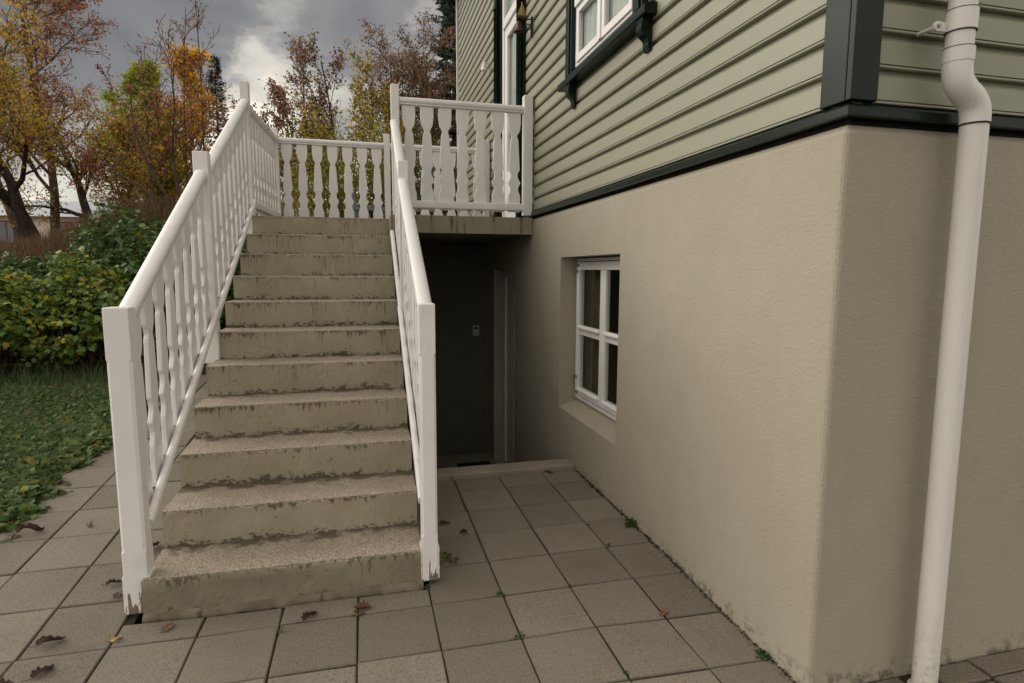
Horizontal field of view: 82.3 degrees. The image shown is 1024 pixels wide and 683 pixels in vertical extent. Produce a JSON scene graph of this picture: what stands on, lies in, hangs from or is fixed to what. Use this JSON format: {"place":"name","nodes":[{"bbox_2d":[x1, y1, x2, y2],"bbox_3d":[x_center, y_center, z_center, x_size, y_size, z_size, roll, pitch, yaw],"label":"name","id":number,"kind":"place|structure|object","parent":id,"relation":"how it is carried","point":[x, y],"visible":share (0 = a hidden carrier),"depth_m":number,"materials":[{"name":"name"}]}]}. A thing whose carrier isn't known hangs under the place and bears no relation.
{"place":"outdoors","nodes":[
{"label":"outdoors","id":0,"kind":"place"},
{"bbox_2d":[0,193,244,269],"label":"dry grass","id":1,"kind":"structure","parent":0,"point":[27,248],"depth_m":7.54,"materials":[{"name":"brown plant"}]},
{"bbox_2d":[0,215,427,624],"bbox_3d":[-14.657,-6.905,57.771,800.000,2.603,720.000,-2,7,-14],"label":"ground","id":2,"kind":"structure","parent":0,"point":[140,616],"depth_m":5.88,"materials":[{"name":"soil"}]},
{"bbox_2d":[0,0,71,242],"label":"garden tree","id":3,"kind":"object","parent":2,"relation":"on","point":[11,199],"visible":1,"depth_m":8.28,"materials":[{"name":"orange plant"}]},
{"bbox_2d":[0,267,73,375],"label":"hedge shrub","id":4,"kind":"object","parent":2,"relation":"on","point":[10,287],"visible":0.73,"depth_m":5.58,"materials":[{"name":"green plant"}]},
{"bbox_2d":[0,250,99,310],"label":"hedge shrub","id":5,"kind":"object","parent":2,"relation":"on","point":[15,264],"visible":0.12,"depth_m":6.47,"materials":[{"name":"green plant"}]},
{"bbox_2d":[0,200,109,245],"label":"neighbour house","id":6,"kind":"structure","parent":2,"relation":"on","point":[71,205],"depth_m":20.40,"materials":[{"name":"white"}]},
{"bbox_2d":[0,220,15,243],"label":"window","id":7,"kind":"structure","parent":6,"relation":"in","point":[4,224],"depth_m":20.02,"materials":[{"name":"grey glass"}]},
{"bbox_2d":[60,222,72,233],"bbox_3d":[-15.575,-3.781,20.479,0.420,0.800,0.073,-2,7,-14],"label":"window","id":8,"kind":"structure","parent":6,"relation":"in","point":[60,222],"depth_m":20.43,"materials":[{"name":"grey glass"}]},
{"bbox_2d":[0,0,118,243],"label":"rowan tree","id":9,"kind":"object","parent":2,"relation":"on","point":[60,8],"visible":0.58,"depth_m":11.75,"materials":[{"name":"orange plant"}]},
{"bbox_2d":[0,75,166,230],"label":"garden tree","id":10,"kind":"object","parent":2,"relation":"on","point":[113,126],"visible":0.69,"depth_m":9.70,"materials":[{"name":"brown plant"}]},
{"bbox_2d":[9,249,166,376],"bbox_3d":[-4.338,-0.330,6.078,1.438,1.263,1.170,-2,7,-14],"label":"hedge shrub","id":11,"kind":"object","parent":2,"relation":"on","point":[87,322],"visible":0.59,"depth_m":5.75,"materials":[{"name":"green plant"}]},
{"bbox_2d":[0,355,178,467],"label":"grass","id":12,"kind":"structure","parent":2,"relation":"on","point":[91,374],"depth_m":5.05,"materials":[{"name":"green plant"}]},
{"bbox_2d":[54,197,190,309],"bbox_3d":[-4.366,-1.003,6.815,1.430,1.308,1.579,7,10,44],"label":"hedge shrub","id":13,"kind":"object","parent":2,"relation":"on","point":[115,241],"visible":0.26,"depth_m":6.53,"materials":[{"name":"green plant"}]},
{"bbox_2d":[13,8,239,208],"bbox_3d":[-5.248,-3.038,8.133,2.868,2.540,2.244,-2,7,-14],"label":"rowan shrub","id":14,"kind":"object","parent":2,"relation":"on","point":[144,154],"visible":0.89,"depth_m":8.09,"materials":[{"name":"orange plant"}]},
{"bbox_2d":[96,57,167,206],"bbox_3d":[-7.658,-3.793,12.148,1.570,4.298,1.925,0,7,-1],"label":"aspen tree","id":15,"kind":"object","parent":2,"relation":"on","point":[133,73],"visible":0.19,"depth_m":12.01,"materials":[{"name":"green plant"}]},
{"bbox_2d":[115,41,162,202],"bbox_3d":[-5.959,-3.285,9.453,0.723,2.976,0.571,2,7,15],"label":"bare sapling","id":16,"kind":"object","parent":2,"relation":"on","point":[141,73],"visible":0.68,"depth_m":9.43,"materials":[{"name":"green plant"}]},
{"bbox_2d":[130,95,189,208],"bbox_3d":[-7.116,-3.333,11.808,1.084,3.153,1.443,-7,10,-44],"label":"aspen tree","id":17,"kind":"object","parent":2,"relation":"on","point":[169,187],"visible":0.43,"depth_m":11.57,"materials":[{"name":"brown plant"}]},
{"bbox_2d":[108,231,229,347],"bbox_3d":[-3.833,-0.546,6.491,1.284,1.318,1.197,5,8,33],"label":"hedge shrub","id":18,"kind":"object","parent":2,"relation":"on","point":[132,268],"visible":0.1,"depth_m":6.21,"materials":[{"name":"green plant"}]},
{"bbox_2d":[163,1,209,185],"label":"bare sapling","id":19,"kind":"object","parent":2,"relation":"on","point":[185,114],"visible":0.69,"depth_m":9.59,"materials":[{"name":"orange plant"}]},
{"bbox_2d":[161,41,220,198],"bbox_3d":[-6.674,-4.198,12.657,1.656,4.065,1.733,2,7,18],"label":"aspen tree","id":20,"kind":"object","parent":2,"relation":"on","point":[193,56],"visible":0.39,"depth_m":12.20,"materials":[{"name":"orange plant"}]},
{"bbox_2d":[164,0,232,148],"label":"bare sapling","id":21,"kind":"object","parent":2,"relation":"on","point":[198,49],"visible":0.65,"depth_m":9.47,"materials":[{"name":"brown plant"}]},
{"bbox_2d":[164,239,246,327],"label":"hedge shrub","id":22,"kind":"object","parent":2,"relation":"on","point":[237,273],"visible":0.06,"depth_m":6.60,"materials":[{"name":"green plant"}]},
{"bbox_2d":[204,54,228,152],"bbox_3d":[-6.636,-4.440,13.357,1.508,4.023,1.254,3,7,20],"label":"spruce tree","id":23,"kind":"object","parent":2,"relation":"on","point":[216,59],"visible":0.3,"depth_m":13.16,"materials":[{"name":"green plant"}]},
{"bbox_2d":[235,214,257,272],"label":"hedge shrub","id":24,"kind":"object","parent":2,"relation":"on","point":[245,245],"visible":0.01,"depth_m":7.35,"materials":[{"name":"green plant"}]},
{"bbox_2d":[230,74,341,215],"bbox_3d":[-4.027,-3.204,10.493,1.919,3.120,1.595,1,7,9],"label":"brown shrub","id":25,"kind":"object","parent":2,"relation":"on","point":[272,89],"visible":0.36,"depth_m":10.41,"materials":[{"name":"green plant"}]},
{"bbox_2d":[274,79,358,217],"bbox_3d":[-2.869,-2.580,8.626,1.503,2.548,1.518,-2,7,-14],"label":"garden shrub","id":26,"kind":"object","parent":2,"relation":"on","point":[296,196],"visible":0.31,"depth_m":8.50,"materials":[{"name":"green plant"}]},
{"bbox_2d":[266,28,368,208],"bbox_3d":[-4.422,-4.420,13.168,2.853,4.931,2.209,-6,9,-43],"label":"birch tree","id":27,"kind":"object","parent":2,"relation":"on","point":[300,58],"visible":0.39,"depth_m":12.80,"materials":[{"name":"brown plant"}]},
{"bbox_2d":[322,76,417,218],"bbox_3d":[-2.113,-2.563,8.724,1.675,2.453,1.490,-2,7,-14],"label":"garden shrub","id":28,"kind":"object","parent":2,"relation":"on","point":[370,193],"visible":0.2,"depth_m":8.53,"materials":[{"name":"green plant"}]},
{"bbox_2d":[341,40,421,214],"bbox_3d":[-2.471,-3.723,11.602,1.736,3.923,2.050,-2,7,-14],"label":"willow tree","id":29,"kind":"object","parent":2,"relation":"on","point":[358,87],"visible":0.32,"depth_m":11.29,"materials":[{"name":"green plant"}]},
{"bbox_2d":[347,0,459,198],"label":"birch tree","id":30,"kind":"object","parent":2,"relation":"on","point":[419,75],"visible":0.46,"depth_m":12.94,"materials":[{"name":"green plant"}]},
{"bbox_2d":[381,87,456,217],"bbox_3d":[-1.387,-2.566,9.024,1.527,2.432,1.508,-2,7,-14],"label":"garden shrub","id":31,"kind":"object","parent":2,"relation":"on","point":[418,189],"visible":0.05,"depth_m":8.86,"materials":[{"name":"green plant"}]},
{"bbox_2d":[413,0,459,199],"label":"spruce tree","id":32,"kind":"object","parent":2,"relation":"on","point":[447,8],"visible":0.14,"depth_m":17.07,"materials":[{"name":"green plant"}]},
{"bbox_2d":[440,157,456,215],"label":"garden shrub","id":33,"kind":"object","parent":2,"relation":"on","point":[455,187],"visible":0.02,"depth_m":9.30,"materials":[{"name":"green plant"}]},
{"bbox_2d":[456,0,1023,682],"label":"house","id":34,"kind":"structure","parent":2,"relation":"on","point":[716,292],"depth_m":2.10,"materials":[{"name":"paint"}]},
{"bbox_2d":[481,61,489,71],"bbox_3d":[-0.288,-2.995,6.366,0.102,0.100,0.072,-2,7,-14],"label":"wall lamp","id":35,"kind":"object","parent":34,"relation":"attached to","point":[483,67],"visible":1,"depth_m":6.35,"materials":[{"name":"white paint"}]},
{"bbox_2d":[503,270,514,462],"bbox_3d":[0.045,0.330,6.145,0.065,2.145,0.920,-2,7,-14],"label":"basement door","id":36,"kind":"structure","parent":34,"relation":"in","point":[508,275],"depth_m":6.39,"materials":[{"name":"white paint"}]},
{"bbox_2d":[493,0,525,217],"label":"landing door","id":37,"kind":"structure","parent":34,"relation":"in","point":[509,47],"depth_m":5.71,"materials":[{"name":"white paint"}]},
{"bbox_2d":[513,3,532,37],"bbox_3d":[0.089,-2.620,4.762,0.161,0.265,0.088,-2,7,-14],"label":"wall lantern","id":38,"kind":"object","parent":34,"relation":"attached to","point":[520,15],"visible":1,"depth_m":4.75,"materials":[{"name":"metal"}]},
{"bbox_2d":[574,256,619,420],"bbox_3d":[0.641,-0.030,3.874,0.148,1.060,1.048,-2,7,-14],"label":"window","id":39,"kind":"structure","parent":34,"relation":"in","point":[597,332],"depth_m":4.14,"materials":[{"name":"white paint"}]},
{"bbox_2d":[557,0,656,108],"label":"window","id":40,"kind":"structure","parent":34,"relation":"in","point":[596,30],"depth_m":3.45,"materials":[{"name":"white paint"}]},
{"bbox_2d":[907,0,991,682],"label":"downpipe","id":41,"kind":"object","parent":34,"relation":"attached to","point":[966,93],"visible":1,"depth_m":1.78,"materials":[{"name":"white plastic"}]},
{"bbox_2d":[0,0,459,215],"label":"sky","id":42,"kind":"structure","parent":0,"point":[250,46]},
{"bbox_2d":[352,189,434,217],"bbox_3d":[-1.425,-1.499,7.122,1.025,0.620,0.360,-2,7,-14],"label":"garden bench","id":43,"kind":"object","parent":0,"point":[370,209],"visible":0.1,"depth_m":6.88,"materials":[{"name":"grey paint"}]},
{"bbox_2d":[412,453,496,470],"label":"stairwell floor","id":44,"kind":"structure","parent":0,"point":[449,461],"depth_m":6.69,"materials":[{"name":"paint"}]},
{"bbox_2d":[395,241,488,457],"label":"stairwell back wall","id":45,"kind":"structure","parent":44,"relation":"on","point":[457,274],"depth_m":6.71,"materials":[{"name":"paint"}]},
{"bbox_2d":[473,326,478,335],"bbox_3d":[-0.414,-0.124,6.722,0.075,0.115,0.023,-2,7,-14],"label":"switch box","id":46,"kind":"object","parent":45,"relation":"attached to","point":[475,330],"visible":1,"depth_m":6.71,"materials":[{"name":"grey plastic"}]},
{"bbox_2d":[457,461,490,466],"bbox_3d":[-0.336,1.403,6.164,0.370,0.013,0.800,-2,7,-14],"label":"door mat","id":47,"kind":"object","parent":44,"relation":"on","point":[473,463],"depth_m":6.50,"materials":[{"name":"black rubber"}]},
{"bbox_2d":[412,458,574,482],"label":"kerb","id":48,"kind":"structure","parent":44,"relation":"on","point":[493,470],"depth_m":3.96,"materials":[{"name":"concrete"}]},
{"bbox_2d":[0,372,1023,682],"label":"paving","id":49,"kind":"structure","parent":0,"point":[602,620],"depth_m":2.31,"materials":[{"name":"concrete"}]},
{"bbox_2d":[0,677,13,682],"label":"fallen leaf","id":50,"kind":"object","parent":49,"relation":"on","point":[2,679],"visible":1,"depth_m":1.94,"materials":[{"name":"brown plant"}]},
{"bbox_2d":[0,533,19,541],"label":"weed","id":51,"kind":"object","parent":49,"relation":"on","point":[15,536],"visible":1,"depth_m":2.83,"materials":[{"name":"green plant"}]},
{"bbox_2d":[8,522,44,535],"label":"fallen leaf","id":52,"kind":"object","parent":49,"relation":"on","point":[35,527],"visible":1,"depth_m":2.87,"materials":[{"name":"brown plant"}]},
{"bbox_2d":[21,664,53,681],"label":"fallen leaf","id":53,"kind":"object","parent":49,"relation":"on","point":[36,672],"visible":1,"depth_m":1.98,"materials":[{"name":"brown plant"}]},
{"bbox_2d":[25,635,65,647],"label":"fallen leaf","id":54,"kind":"object","parent":49,"relation":"on","point":[41,640],"visible":1,"depth_m":2.13,"materials":[{"name":"brown plant"}]},
{"bbox_2d":[0,381,170,531],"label":"ground cover","id":55,"kind":"object","parent":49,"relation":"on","point":[26,487],"visible":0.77,"depth_m":3.94,"materials":[{"name":"green plant"}]},
{"bbox_2d":[100,579,121,585],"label":"fallen leaf","id":56,"kind":"object","parent":49,"relation":"on","point":[111,581],"visible":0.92,"depth_m":2.48,"materials":[{"name":"brown plant"}]},
{"bbox_2d":[106,635,121,642],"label":"fallen leaf","id":57,"kind":"object","parent":49,"relation":"on","point":[114,638],"visible":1,"depth_m":2.16,"materials":[{"name":"yellow plant"}]},
{"bbox_2d":[113,591,120,598],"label":"fallen leaf","id":58,"kind":"object","parent":49,"relation":"on","point":[117,594],"visible":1,"depth_m":2.41,"materials":[{"name":"brown plant"}]},
{"bbox_2d":[159,622,173,632],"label":"fallen leaf","id":59,"kind":"object","parent":49,"relation":"on","point":[168,626],"visible":1,"depth_m":2.24,"materials":[{"name":"brown plant"}]},
{"bbox_2d":[296,610,316,622],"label":"fallen leaf","id":60,"kind":"object","parent":49,"relation":"on","point":[306,615],"visible":1,"depth_m":2.30,"materials":[{"name":"brown plant"}]},
{"bbox_2d":[141,214,532,623],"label":"staircase","id":61,"kind":"structure","parent":49,"relation":"on","point":[298,486],"depth_m":3.04,"materials":[{"name":"concrete"}]},
{"bbox_2d":[102,80,256,614],"bbox_3d":[-1.821,-0.519,3.539,0.107,2.850,2.928,-2,7,-14],"label":"stair railing","id":62,"kind":"object","parent":61,"relation":"attached to","point":[213,212],"visible":0.99,"depth_m":2.73,"materials":[{"name":"white paint"}]},
{"bbox_2d":[250,106,280,215],"bbox_3d":[-2.288,-1.584,5.404,0.068,0.860,1.138,-1,7,-11],"label":"landing railing","id":63,"kind":"object","parent":61,"relation":"on","point":[264,138],"visible":0.81,"depth_m":5.37,"materials":[{"name":"white paint"}]},
{"bbox_2d":[272,128,489,218],"bbox_3d":[-1.343,-1.690,6.258,2.243,1.010,0.064,-2,7,-14],"label":"landing railing","id":64,"kind":"object","parent":61,"relation":"on","point":[301,144],"visible":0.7,"depth_m":6.15,"materials":[{"name":"white paint"}]},
{"bbox_2d":[390,119,439,580],"bbox_3d":[-0.641,-0.339,3.548,0.090,2.499,2.379,-2,7,-14],"label":"stair railing","id":65,"kind":"object","parent":61,"relation":"on","point":[416,311],"visible":0.98,"depth_m":2.70,"materials":[{"name":"white paint"}]},
{"bbox_2d":[390,83,533,215],"bbox_3d":[-0.384,-1.488,4.748,1.160,1.047,0.076,-2,7,-14],"label":"landing railing","id":66,"kind":"object","parent":61,"relation":"on","point":[408,105],"visible":0.98,"depth_m":4.75,"materials":[{"name":"white paint"}]},
{"bbox_2d":[351,609,364,616],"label":"weed","id":67,"kind":"object","parent":49,"relation":"on","point":[361,610],"visible":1,"depth_m":2.34,"materials":[{"name":"green plant"}]},
{"bbox_2d":[354,600,375,607],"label":"fallen leaf","id":68,"kind":"object","parent":49,"relation":"on","point":[361,604],"visible":1,"depth_m":2.38,"materials":[{"name":"brown plant"}]},
{"bbox_2d":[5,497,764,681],"bbox_3d":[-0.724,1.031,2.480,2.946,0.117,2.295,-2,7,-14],"label":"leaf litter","id":69,"kind":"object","parent":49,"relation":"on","point":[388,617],"visible":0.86,"depth_m":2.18,"materials":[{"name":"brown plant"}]},
{"bbox_2d":[440,551,459,564],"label":"weed","id":70,"kind":"object","parent":49,"relation":"on","point":[446,557],"visible":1,"depth_m":2.75,"materials":[{"name":"green plant"}]},
{"bbox_2d":[496,591,504,596],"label":"weed","id":71,"kind":"object","parent":49,"relation":"on","point":[499,593],"visible":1,"depth_m":2.48,"materials":[{"name":"green plant"}]},
{"bbox_2d":[514,631,524,639],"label":"weed","id":72,"kind":"object","parent":49,"relation":"on","point":[520,636],"visible":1,"depth_m":2.20,"materials":[{"name":"green plant"}]},
{"bbox_2d":[624,517,636,527],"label":"weed","id":73,"kind":"object","parent":49,"relation":"on","point":[631,521],"visible":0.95,"depth_m":3.15,"materials":[{"name":"green plant"}]},
{"bbox_2d":[575,470,795,682],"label":"moss","id":74,"kind":"object","parent":49,"relation":"on","point":[675,564],"visible":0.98,"depth_m":2.72,"materials":[{"name":"green plant"}]},
{"bbox_2d":[754,648,772,660],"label":"weed","id":75,"kind":"object","parent":49,"relation":"on","point":[764,655],"visible":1,"depth_m":2.12,"materials":[{"name":"green plant"}]}
]}

